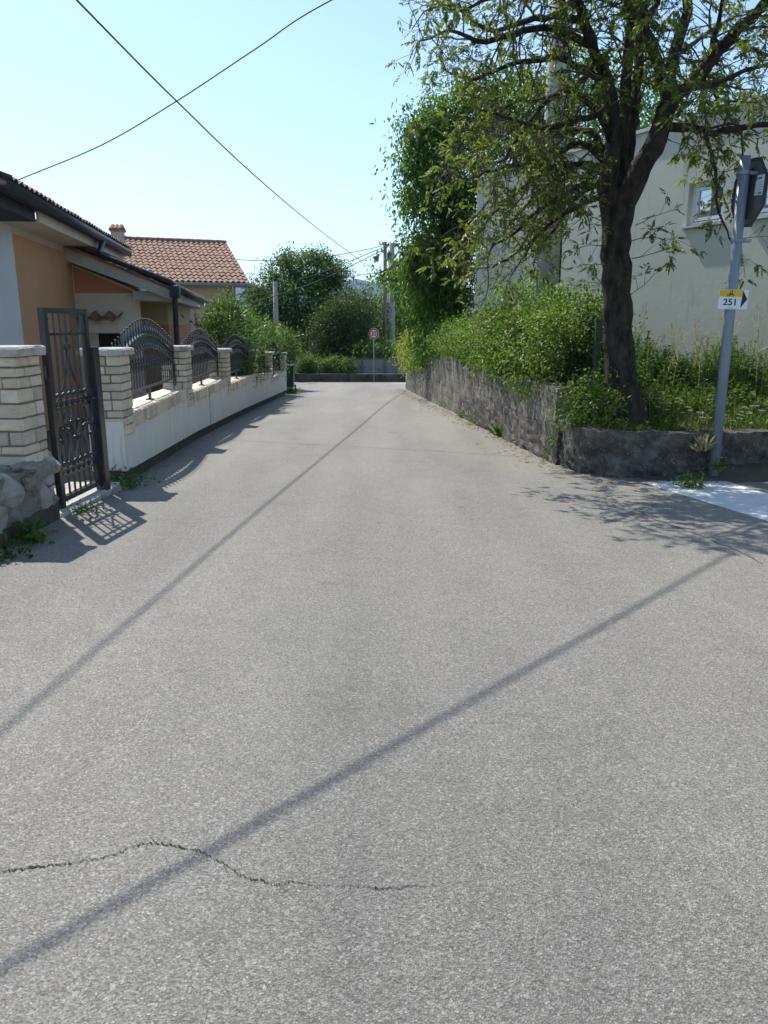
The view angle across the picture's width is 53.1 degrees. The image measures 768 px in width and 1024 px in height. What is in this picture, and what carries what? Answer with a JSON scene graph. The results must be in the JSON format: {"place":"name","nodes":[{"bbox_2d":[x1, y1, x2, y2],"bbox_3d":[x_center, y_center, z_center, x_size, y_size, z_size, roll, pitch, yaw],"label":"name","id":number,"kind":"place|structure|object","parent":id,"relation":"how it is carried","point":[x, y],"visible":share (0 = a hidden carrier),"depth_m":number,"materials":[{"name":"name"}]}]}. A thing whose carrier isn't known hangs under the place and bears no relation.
{"place":"outdoors","nodes":[
{"label":"outdoors","id":0,"kind":"place"},
{"bbox_2d":[47,369,401,488],"bbox_3d":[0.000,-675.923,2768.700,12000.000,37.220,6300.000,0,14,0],"label":"ground","id":1,"kind":"structure","parent":0,"point":[68,451],"depth_m":13.26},
{"bbox_2d":[0,451,60,549],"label":"rubble wall","id":2,"kind":"structure","parent":1,"relation":"on","point":[27,491],"depth_m":6.86,"materials":[{"name":"stone"}]},
{"bbox_2d":[0,345,48,465],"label":"stone pillar","id":3,"kind":"structure","parent":2,"relation":"on","point":[23,434],"depth_m":6.86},
{"bbox_2d":[0,171,208,431],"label":"orange house","id":4,"kind":"structure","parent":1,"relation":"on","point":[53,254],"depth_m":17.96,"materials":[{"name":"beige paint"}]},
{"bbox_2d":[98,333,120,346],"bbox_3d":[-6.870,-3.324,19.528,0.540,2.352,0.043,0,14,0],"label":"doorway","id":5,"kind":"structure","parent":4,"relation":"in","point":[105,339],"depth_m":19.26,"materials":[{"name":"black"}]},
{"bbox_2d":[108,224,250,382],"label":"salmon house","id":6,"kind":"structure","parent":1,"relation":"on","point":[208,268],"depth_m":36.55,"materials":[{"name":"tile"}]},
{"bbox_2d":[88,370,286,484],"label":"garden wall","id":7,"kind":"structure","parent":1,"relation":"on","point":[167,422],"depth_m":12.59,"materials":[{"name":"white paint"}]},
{"bbox_2d":[77,347,134,435],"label":"stone pillar","id":8,"kind":"structure","parent":7,"relation":"on","point":[116,382],"depth_m":9.24,"materials":[{"name":"beige brick"}]},
{"bbox_2d":[111,318,175,399],"bbox_3d":[-3.481,-2.244,11.311,0.100,1.182,3.645,-1,14,-3],"label":"fence panel","id":9,"kind":"object","parent":7,"relation":"on","point":[159,343],"visible":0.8,"depth_m":11.40,"materials":[{"name":"grey metal"}]},
{"bbox_2d":[161,345,193,407],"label":"stone pillar","id":10,"kind":"structure","parent":7,"relation":"on","point":[183,367],"depth_m":13.19,"materials":[{"name":"beige brick"}]},
{"bbox_2d":[181,329,218,384],"bbox_3d":[-3.673,-3.089,15.362,0.100,1.113,3.760,0,14,-2],"label":"fence panel","id":11,"kind":"object","parent":7,"relation":"on","point":[202,344],"visible":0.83,"depth_m":15.54,"materials":[{"name":"grey metal"}]},
{"bbox_2d":[208,348,231,395],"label":"stone pillar","id":12,"kind":"structure","parent":7,"relation":"on","point":[224,362],"depth_m":17.29,"materials":[{"name":"beige brick"}]},
{"bbox_2d":[223,335,248,378],"bbox_3d":[-3.786,-3.955,19.598,0.100,1.103,4.020,0,14,-1],"label":"fence panel","id":13,"kind":"object","parent":7,"relation":"on","point":[235,343],"visible":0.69,"depth_m":19.72,"materials":[{"name":"grey metal"}]},
{"bbox_2d":[248,349,258,387],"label":"stone pillar","id":14,"kind":"structure","parent":7,"relation":"on","point":[256,355],"depth_m":21.66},
{"bbox_2d":[251,339,264,375],"bbox_3d":[-3.854,-4.712,23.439,0.100,1.107,2.940,0,14,-1],"label":"fence panel","id":15,"kind":"object","parent":7,"relation":"on","point":[262,359],"visible":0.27,"depth_m":24.24,"materials":[{"name":"grey metal"}]},
{"bbox_2d":[258,352,273,384],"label":"stone pillar","id":16,"kind":"structure","parent":7,"relation":"on","point":[268,358],"depth_m":24.95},
{"bbox_2d":[267,341,279,372],"bbox_3d":[-3.904,-5.422,27.065,0.100,1.129,3.580,0,14,-1],"label":"fence panel","id":17,"kind":"object","parent":7,"relation":"on","point":[273,346],"visible":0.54,"depth_m":27.61,"materials":[{"name":"grey metal"}]},
{"bbox_2d":[274,352,286,380],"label":"stone pillar","id":18,"kind":"structure","parent":7,"relation":"on","point":[283,362],"depth_m":28.91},
{"bbox_2d":[180,280,274,348],"bbox_3d":[-4.498,-4.990,22.954,2.194,3.582,4.744,0,14,0],"label":"oleander","id":19,"kind":"object","parent":1,"relation":"on","point":[221,326],"visible":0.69,"depth_m":21.53,"materials":[{"name":"green plant"}]},
{"bbox_2d":[216,323,287,386],"bbox_3d":[-3.980,-4.438,23.075,1.882,2.454,5.889,0,14,0],"label":"oleander","id":20,"kind":"object","parent":1,"relation":"on","point":[249,370],"visible":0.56,"depth_m":21.32,"materials":[{"name":"green plant"}]},
{"bbox_2d":[241,312,285,362],"bbox_3d":[-4.471,-5.859,28.507,2.017,3.092,3.261,0,14,0],"label":"oleander","id":21,"kind":"object","parent":1,"relation":"on","point":[270,335],"visible":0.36,"depth_m":28.41,"materials":[{"name":"green plant"}]},
{"bbox_2d":[237,300,306,360],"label":"dark tree","id":22,"kind":"object","parent":1,"relation":"on","point":[279,332],"visible":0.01,"depth_m":47.98,"materials":[{"name":"green plant"}]},
{"bbox_2d":[273,281,278,332],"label":"utility pole","id":23,"kind":"object","parent":1,"relation":"on","point":[275,305],"visible":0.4,"depth_m":42.39,"materials":[{"name":"concrete"}]},
{"bbox_2d":[245,279,367,307],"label":"overhead cable","id":24,"kind":"object","parent":23,"relation":"attached to","point":[302,303],"visible":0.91,"depth_m":43.09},
{"bbox_2d":[272,321,306,380],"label":"oleander","id":25,"kind":"object","parent":1,"relation":"on","point":[288,345],"visible":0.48,"depth_m":32.42,"materials":[{"name":"green plant"}]},
{"bbox_2d":[237,232,364,358],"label":"walnut tree","id":26,"kind":"object","parent":1,"relation":"on","point":[292,314],"visible":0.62,"depth_m":52.99,"materials":[{"name":"green plant"}]},
{"bbox_2d":[293,352,319,372],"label":"clipped bush","id":27,"kind":"object","parent":1,"relation":"on","point":[307,367],"visible":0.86,"depth_m":42.27,"materials":[{"name":"green plant"}]},
{"bbox_2d":[286,361,333,372],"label":"block wall","id":28,"kind":"structure","parent":1,"relation":"on","point":[313,367],"depth_m":43.21,"materials":[{"name":"stone"}]},
{"bbox_2d":[311,352,360,373],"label":"hedge","id":29,"kind":"object","parent":1,"relation":"on","point":[326,366],"visible":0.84,"depth_m":42.35,"materials":[{"name":"green plant"}]},
{"bbox_2d":[289,278,391,372],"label":"laurel tree","id":30,"kind":"object","parent":1,"relation":"on","point":[330,322],"visible":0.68,"depth_m":45.19,"materials":[{"name":"green plant"}]},
{"bbox_2d":[294,373,405,381],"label":"junction wall","id":31,"kind":"structure","parent":1,"relation":"on","point":[324,377],"depth_m":41.78,"materials":[{"name":"concrete"}]},
{"bbox_2d":[333,279,396,345],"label":"laurel tree","id":32,"kind":"object","parent":1,"relation":"on","point":[375,307],"visible":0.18,"depth_m":48.05,"materials":[{"name":"green plant"}]},
{"bbox_2d":[369,328,378,381],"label":"speed sign","id":33,"kind":"object","parent":1,"relation":"on","point":[373,333],"visible":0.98,"depth_m":40.93,"materials":[{"name":"metal"}]},
{"bbox_2d":[345,333,406,368],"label":"bend tree","id":34,"kind":"object","parent":1,"relation":"on","point":[362,353],"visible":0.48,"depth_m":44.09,"materials":[{"name":"green plant"}]},
{"bbox_2d":[350,357,405,374],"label":"plank fence","id":35,"kind":"object","parent":1,"relation":"on","point":[380,363],"visible":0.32,"depth_m":42.88,"materials":[{"name":"grey wood"}]},
{"bbox_2d":[372,242,390,356],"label":"utility pole","id":36,"kind":"object","parent":1,"relation":"on","point":[376,257],"visible":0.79,"depth_m":48.03,"materials":[{"name":"concrete"}]},
{"bbox_2d":[76,0,382,272],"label":"overhead cable","id":37,"kind":"object","parent":36,"relation":"attached to","point":[113,37],"visible":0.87,"depth_m":13.58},
{"bbox_2d":[236,246,380,260],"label":"overhead cable","id":38,"kind":"object","parent":36,"relation":"attached to","point":[305,258],"visible":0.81,"depth_m":47.39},
{"bbox_2d":[246,251,380,303],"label":"overhead cable","id":39,"kind":"object","parent":36,"relation":"attached to","point":[313,282],"visible":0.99,"depth_m":43.63,"materials":[{"name":"black rubber"}]},
{"bbox_2d":[277,247,382,284],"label":"overhead cable","id":40,"kind":"object","parent":36,"relation":"attached to","point":[329,269],"visible":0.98,"depth_m":44.86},
{"bbox_2d":[385,243,394,357],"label":"utility pole","id":41,"kind":"object","parent":1,"relation":"on","point":[392,305],"visible":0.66,"depth_m":47.27,"materials":[{"name":"concrete"}]},
{"bbox_2d":[392,6,525,243],"bbox_3d":[1.904,-13.820,30.313,0.345,3.164,32.634,-1,14,-4],"label":"overhead cable","id":42,"kind":"object","parent":41,"relation":"attached to","point":[482,86],"visible":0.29,"depth_m":18.96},
{"bbox_2d":[366,280,421,357],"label":"bend tree","id":43,"kind":"object","parent":1,"relation":"on","point":[397,317],"visible":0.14,"depth_m":55.52,"materials":[{"name":"green plant"}]},
{"bbox_2d":[357,50,585,363],"bbox_3d":[2.601,-9.356,24.800,7.342,9.684,7.337,0,14,0],"label":"walnut tree","id":44,"kind":"object","parent":1,"relation":"on","point":[434,295],"visible":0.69,"depth_m":23.52,"materials":[{"name":"green plant"}]},
{"bbox_2d":[405,355,574,464],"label":"retaining wall","id":45,"kind":"structure","parent":1,"relation":"on","point":[455,391],"depth_m":15.13,"materials":[{"name":"stone"}]},
{"bbox_2d":[386,326,427,378],"bbox_3d":[1.202,-6.393,30.854,2.163,2.408,6.739,-1,14,-4],"label":"yellow creeper","id":46,"kind":"object","parent":45,"relation":"attached to","point":[406,365],"visible":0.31,"depth_m":30.36,"materials":[{"name":"green plant"}]},
{"bbox_2d":[400,307,457,382],"bbox_3d":[1.655,-5.625,26.060,2.183,2.643,6.411,0,14,0],"label":"dark creeper","id":47,"kind":"object","parent":45,"relation":"attached to","point":[424,359],"visible":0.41,"depth_m":25.14,"materials":[{"name":"green plant"}]},
{"bbox_2d":[544,406,560,449],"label":"weed tuft","id":48,"kind":"object","parent":45,"relation":"attached to","point":[551,438],"visible":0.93,"depth_m":11.00,"materials":[{"name":"green plant"}]},
{"bbox_2d":[474,93,767,372],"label":"sage house","id":49,"kind":"structure","parent":1,"relation":"on","point":[689,288],"depth_m":15.57,"materials":[{"name":"paint"}]},
{"bbox_2d":[680,178,725,228],"bbox_3d":[6.466,-6.013,15.041,0.695,0.844,0.992,-7,16,-26],"label":"window","id":50,"kind":"structure","parent":49,"relation":"in","point":[700,192],"depth_m":15.08,"materials":[{"name":"white glass"}]},
{"bbox_2d":[756,170,767,219],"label":"window","id":51,"kind":"structure","parent":49,"relation":"in","point":[762,215],"depth_m":13.93,"materials":[{"name":"white glass"}]},
{"bbox_2d":[557,419,767,477],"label":"planter wall","id":52,"kind":"structure","parent":1,"relation":"on","point":[588,450],"depth_m":9.93,"materials":[{"name":"concrete"}]},
{"bbox_2d":[522,364,767,430],"bbox_3d":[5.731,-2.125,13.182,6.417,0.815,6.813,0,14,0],"label":"grass","id":53,"kind":"structure","parent":52,"relation":"in","point":[675,422],"depth_m":11.72,"materials":[{"name":"green plant"}]},
{"bbox_2d":[421,241,657,408],"bbox_3d":[2.582,-4.099,17.279,2.805,2.875,13.160,-1,14,-4],"label":"ivy hedge","id":54,"kind":"object","parent":53,"relation":"on","point":[504,345],"visible":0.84,"depth_m":13.06,"materials":[{"name":"green plant"}]},
{"bbox_2d":[535,0,572,319],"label":"utility pole","id":55,"kind":"object","parent":53,"relation":"on","point":[544,266],"visible":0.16,"depth_m":15.41,"materials":[{"name":"concrete"}]},
{"bbox_2d":[18,0,331,179],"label":"overhead cable","id":56,"kind":"object","parent":55,"relation":"attached to","point":[183,96],"visible":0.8,"depth_m":16.30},
{"bbox_2d":[539,287,604,404],"bbox_3d":[3.060,-2.473,11.835,1.328,1.928,1.330,0,14,0],"label":"shrub","id":57,"kind":"object","parent":53,"relation":"on","point":[584,358],"visible":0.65,"depth_m":11.73,"materials":[{"name":"green plant"}]},
{"bbox_2d":[385,0,767,428],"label":"street tree","id":58,"kind":"object","parent":53,"relation":"on","point":[623,173],"visible":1,"depth_m":9.70,"materials":[{"name":"green plant"}]},
{"bbox_2d":[547,361,632,436],"bbox_3d":[2.806,-1.534,10.639,1.242,1.069,1.514,0,14,0],"label":"shrub","id":59,"kind":"object","parent":53,"relation":"on","point":[585,405],"visible":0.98,"depth_m":10.53,"materials":[{"name":"green plant"}]},
{"bbox_2d":[589,320,602,413],"bbox_3d":[3.180,-2.103,11.584,0.104,1.517,0.114,0,14,0],"label":"marker post","id":60,"kind":"object","parent":53,"relation":"on","point":[596,348],"visible":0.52,"depth_m":11.46,"materials":[{"name":"green metal"}]},
{"bbox_2d":[516,32,718,143],"bbox_3d":[7.598,-10.385,25.774,5.515,11.014,6.825,11,18,38],"label":"roadside tree","id":61,"kind":"object","parent":53,"relation":"on","point":[645,124],"visible":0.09,"depth_m":24.12,"materials":[{"name":"green plant"}]},
{"bbox_2d":[528,328,767,430],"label":"weed","id":62,"kind":"object","parent":53,"relation":"on","point":[749,364],"depth_m":13.19,"materials":[{"name":"green plant"}]},
{"bbox_2d":[532,302,767,430],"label":"dry grass","id":63,"kind":"structure","parent":53,"relation":"on","point":[700,350],"depth_m":13.03,"materials":[{"name":"green plant"}]},
{"bbox_2d":[655,391,668,412],"bbox_3d":[4.132,-1.566,11.496,0.205,0.464,0.241,-11,13,-36],"label":"wild carrot","id":64,"kind":"object","parent":53,"relation":"on","point":[659,402],"visible":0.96,"depth_m":11.50,"materials":[{"name":"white plant"}]},
{"bbox_2d":[657,403,669,420],"bbox_3d":[4.025,-1.382,11.188,0.215,0.417,0.166,0,14,2],"label":"wild carrot","id":65,"kind":"object","parent":53,"relation":"on","point":[664,412],"visible":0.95,"depth_m":11.14,"materials":[{"name":"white plant"}]},
{"bbox_2d":[673,398,683,414],"bbox_3d":[4.398,-1.545,11.586,0.177,0.341,0.151,-10,21,-33],"label":"wild carrot","id":66,"kind":"object","parent":53,"relation":"on","point":[677,405],"visible":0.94,"depth_m":11.56,"materials":[{"name":"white plant"}]},
{"bbox_2d":[706,395,714,415],"bbox_3d":[4.851,-1.502,11.377,0.247,0.477,0.184,-3,14,-12],"label":"wild carrot","id":67,"kind":"object","parent":53,"relation":"on","point":[713,410],"visible":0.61,"depth_m":11.34,"materials":[{"name":"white plant"}]},
{"bbox_2d":[739,406,751,421],"bbox_3d":[5.157,-1.320,11.080,0.168,0.381,0.197,-12,28,-31],"label":"wild carrot","id":68,"kind":"object","parent":53,"relation":"on","point":[743,412],"visible":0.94,"depth_m":11.04,"materials":[{"name":"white plant"}]},
{"bbox_2d":[745,405,765,428],"bbox_3d":[5.202,-1.239,10.775,0.259,0.500,0.221,1,11,22],"label":"wild carrot","id":69,"kind":"object","parent":53,"relation":"on","point":[754,417],"visible":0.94,"depth_m":10.78,"materials":[{"name":"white plant"}]},
{"bbox_2d":[686,433,718,450],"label":"weed tuft","id":70,"kind":"object","parent":52,"relation":"on","point":[701,443],"visible":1,"depth_m":9.65,"materials":[{"name":"beige plant"}]},
{"bbox_2d":[689,411,726,436],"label":"weed tuft","id":71,"kind":"object","parent":52,"relation":"on","point":[709,427],"visible":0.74,"depth_m":9.87,"materials":[{"name":"green plant"}]},
{"bbox_2d":[236,279,471,306],"bbox_3d":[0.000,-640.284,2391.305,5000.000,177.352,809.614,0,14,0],"label":"hills","id":72,"kind":"structure","parent":0,"point":[355,282],"depth_m":2427.94,"materials":[{"name":"green plant"}]},
{"bbox_2d":[241,300,473,324],"bbox_3d":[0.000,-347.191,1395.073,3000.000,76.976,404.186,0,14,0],"label":"hills","id":73,"kind":"structure","parent":0,"point":[377,305],"depth_m":1427.86,"materials":[{"name":"green plant"}]},
{"bbox_2d":[0,382,767,1023],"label":"road","id":74,"kind":"structure","parent":0,"point":[354,702],"depth_m":3.24,"materials":[{"name":"grey asphalt"}]},
{"bbox_2d":[0,528,32,560],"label":"weed tuft","id":75,"kind":"object","parent":74,"relation":"on","point":[13,542],"visible":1,"depth_m":6.11,"materials":[{"name":"green plant"}]},
{"bbox_2d":[11,517,54,544],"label":"weed tuft","id":76,"kind":"object","parent":74,"relation":"on","point":[32,536],"visible":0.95,"depth_m":6.56,"materials":[{"name":"green plant"}]},
{"bbox_2d":[59,499,97,513],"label":"weed tuft","id":77,"kind":"object","parent":74,"relation":"on","point":[80,508],"visible":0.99,"depth_m":7.83,"materials":[{"name":"green plant"}]},
{"bbox_2d":[54,482,121,517],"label":"step","id":78,"kind":"structure","parent":74,"relation":"on","point":[94,495],"depth_m":8.43,"materials":[{"name":"concrete"}]},
{"bbox_2d":[36,308,110,508],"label":"garden gate","id":79,"kind":"structure","parent":78,"relation":"on","point":[93,397],"depth_m":8.04,"materials":[{"name":"grey metal"}]},
{"bbox_2d":[78,464,159,490],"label":"weed tuft","id":80,"kind":"object","parent":74,"relation":"on","point":[124,482],"visible":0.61,"depth_m":9.27,"materials":[{"name":"green plant"}]},
{"bbox_2d":[286,364,295,388],"bbox_3d":[-4.187,-5.907,33.589,0.610,1.080,0.768,0,14,0],"label":"wheelie bin","id":81,"kind":"object","parent":74,"relation":"on","point":[290,379],"visible":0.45,"depth_m":33.31,"materials":[{"name":"green plastic"}]},
{"bbox_2d":[285,385,300,393],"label":"weed tuft","id":82,"kind":"object","parent":74,"relation":"on","point":[290,390],"visible":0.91,"depth_m":30.18,"materials":[{"name":"green plant"}]},
{"bbox_2d":[46,389,767,535],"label":"leaf litter","id":83,"kind":"object","parent":74,"relation":"on","point":[452,414],"visible":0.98,"depth_m":13.54,"materials":[{"name":"brown plant"}]},
{"bbox_2d":[462,412,474,423],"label":"weed tuft","id":84,"kind":"object","parent":74,"relation":"on","point":[469,420],"visible":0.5,"depth_m":17.35,"materials":[{"name":"green plant"}]},
{"bbox_2d":[486,421,501,436],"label":"weed tuft","id":85,"kind":"object","parent":74,"relation":"on","point":[498,433],"visible":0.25,"depth_m":14.75,"materials":[{"name":"green plant"}]},
{"bbox_2d":[538,444,550,461],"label":"weed tuft","id":86,"kind":"object","parent":74,"relation":"on","point":[543,457],"visible":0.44,"depth_m":11.56,"materials":[{"name":"green plant"}]},
{"bbox_2d":[663,462,713,489],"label":"weed tuft","id":87,"kind":"object","parent":74,"relation":"on","point":[693,484],"visible":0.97,"depth_m":9.18,"materials":[{"name":"green plant"}]},
{"bbox_2d":[642,480,767,520],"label":"crossing stripe","id":88,"kind":"object","parent":74,"relation":"on","point":[740,498],"visible":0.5,"depth_m":8.73,"materials":[{"name":"paint"}]},
{"bbox_2d":[644,463,767,480],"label":"verge","id":89,"kind":"structure","parent":74,"relation":"on","point":[746,472],"depth_m":9.79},
{"bbox_2d":[700,457,738,472],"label":"weed tuft","id":90,"kind":"object","parent":89,"relation":"on","point":[718,466],"visible":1,"depth_m":9.62,"materials":[{"name":"green plant"}]},
{"bbox_2d":[708,155,767,475],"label":"stop sign","id":91,"kind":"object","parent":89,"relation":"on","point":[749,192],"visible":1,"depth_m":9.17,"materials":[{"name":"metal"}]},
{"bbox_2d":[717,289,748,309],"bbox_3d":[4.187,-2.549,9.228,0.340,0.236,0.030,2,14,9],"label":"route sign","id":92,"kind":"object","parent":91,"relation":"attached to","point":[733,299],"visible":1,"depth_m":9.22,"materials":[{"name":"white metal"}]},
{"bbox_2d":[0,0,767,293],"label":"sky","id":93,"kind":"structure","parent":0,"point":[298,110],"materials":[{"name":"blue"}]}
]}

